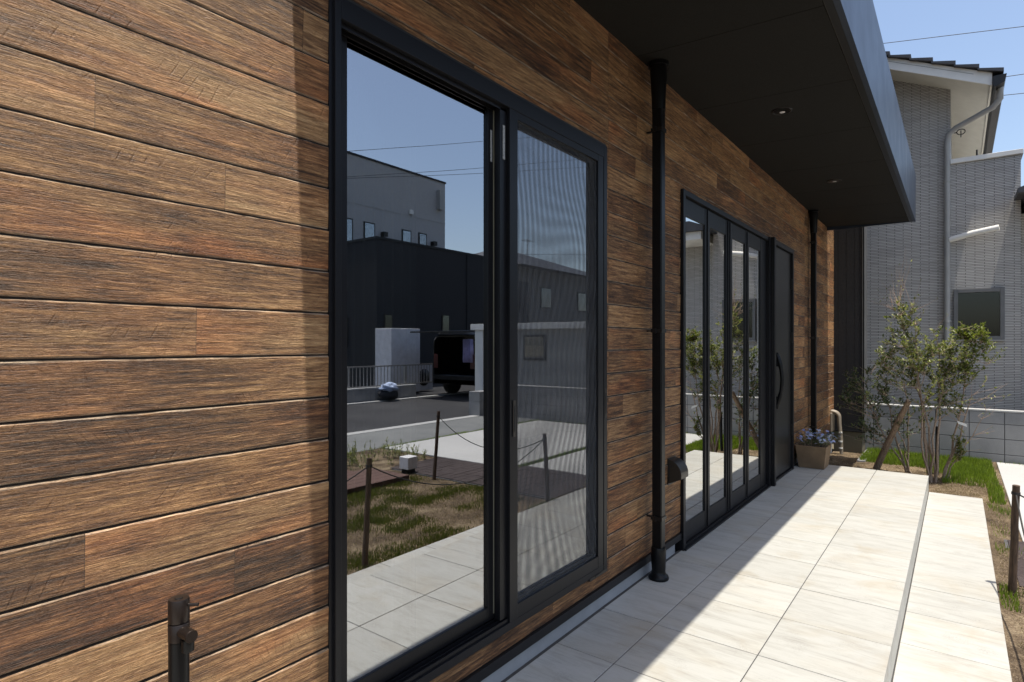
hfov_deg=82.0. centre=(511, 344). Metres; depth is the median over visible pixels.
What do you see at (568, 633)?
terrace base
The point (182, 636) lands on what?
water tap
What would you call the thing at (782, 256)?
entrance door
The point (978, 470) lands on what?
lawn grass
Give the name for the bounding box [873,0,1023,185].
sky
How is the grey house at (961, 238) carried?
on the ground
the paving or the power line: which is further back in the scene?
the power line
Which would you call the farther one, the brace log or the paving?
the brace log
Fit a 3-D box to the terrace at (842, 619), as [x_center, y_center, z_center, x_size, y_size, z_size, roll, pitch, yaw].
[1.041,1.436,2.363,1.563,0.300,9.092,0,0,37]
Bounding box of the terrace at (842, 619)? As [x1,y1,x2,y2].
[506,464,1011,681]
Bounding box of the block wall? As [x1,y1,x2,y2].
[865,403,1023,464]
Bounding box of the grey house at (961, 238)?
[832,51,1023,438]
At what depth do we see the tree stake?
6.64 m
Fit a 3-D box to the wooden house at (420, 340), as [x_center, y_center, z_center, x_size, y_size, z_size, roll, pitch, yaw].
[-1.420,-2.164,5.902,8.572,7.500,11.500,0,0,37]
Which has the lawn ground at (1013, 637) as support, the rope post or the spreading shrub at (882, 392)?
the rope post
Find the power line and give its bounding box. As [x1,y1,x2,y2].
[883,26,1023,43]
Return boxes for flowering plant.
[796,427,837,446]
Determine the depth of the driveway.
6.43 m
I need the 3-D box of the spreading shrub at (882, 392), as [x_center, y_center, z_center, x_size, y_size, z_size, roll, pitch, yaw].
[4.208,0.762,6.767,0.952,1.501,0.595,0,0,37]
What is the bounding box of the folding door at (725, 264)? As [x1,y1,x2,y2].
[675,188,770,550]
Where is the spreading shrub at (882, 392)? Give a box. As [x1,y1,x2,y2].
[833,345,925,472]
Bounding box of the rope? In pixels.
[1015,495,1023,535]
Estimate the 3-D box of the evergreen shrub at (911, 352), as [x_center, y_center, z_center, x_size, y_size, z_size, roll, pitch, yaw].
[4.512,0.214,6.357,1.110,2.590,0.771,0,0,2]
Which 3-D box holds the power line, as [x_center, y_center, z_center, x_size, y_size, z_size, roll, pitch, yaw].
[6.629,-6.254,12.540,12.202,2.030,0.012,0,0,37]
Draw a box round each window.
[328,0,606,681]
[954,287,1004,340]
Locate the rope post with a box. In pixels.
[1008,484,1020,595]
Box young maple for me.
[930,321,1007,480]
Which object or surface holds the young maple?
on the soil bed
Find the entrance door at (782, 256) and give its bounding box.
[771,237,793,485]
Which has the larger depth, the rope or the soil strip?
the soil strip
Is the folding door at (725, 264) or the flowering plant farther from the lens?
the flowering plant
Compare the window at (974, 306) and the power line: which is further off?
the power line
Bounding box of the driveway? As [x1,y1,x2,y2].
[997,462,1023,541]
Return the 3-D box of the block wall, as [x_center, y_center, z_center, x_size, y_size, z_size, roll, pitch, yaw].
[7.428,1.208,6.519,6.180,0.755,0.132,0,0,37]
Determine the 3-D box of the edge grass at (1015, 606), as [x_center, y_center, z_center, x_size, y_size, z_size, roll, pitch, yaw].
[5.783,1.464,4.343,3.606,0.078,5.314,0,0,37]
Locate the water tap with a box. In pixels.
[168,594,198,681]
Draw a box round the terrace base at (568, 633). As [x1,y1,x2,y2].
[501,462,928,681]
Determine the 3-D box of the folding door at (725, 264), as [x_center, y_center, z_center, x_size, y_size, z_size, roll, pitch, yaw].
[1.664,0.158,4.531,0.125,2.256,2.110,0,0,37]
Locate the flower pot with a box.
[795,441,831,469]
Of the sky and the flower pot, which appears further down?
the flower pot
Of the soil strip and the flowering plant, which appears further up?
the flowering plant
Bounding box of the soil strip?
[983,503,1022,588]
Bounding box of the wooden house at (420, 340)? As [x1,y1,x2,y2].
[0,0,915,681]
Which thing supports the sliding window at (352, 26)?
in the wooden house at (420, 340)
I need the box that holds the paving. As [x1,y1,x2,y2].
[1008,540,1023,587]
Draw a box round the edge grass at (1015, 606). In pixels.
[986,461,1023,611]
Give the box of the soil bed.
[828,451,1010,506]
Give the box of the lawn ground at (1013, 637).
[997,585,1023,681]
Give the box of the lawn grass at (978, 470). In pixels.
[858,446,1007,504]
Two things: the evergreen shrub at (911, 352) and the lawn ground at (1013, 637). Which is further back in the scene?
the evergreen shrub at (911, 352)
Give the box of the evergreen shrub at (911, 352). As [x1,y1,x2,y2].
[873,246,1007,482]
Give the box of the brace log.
[872,400,910,468]

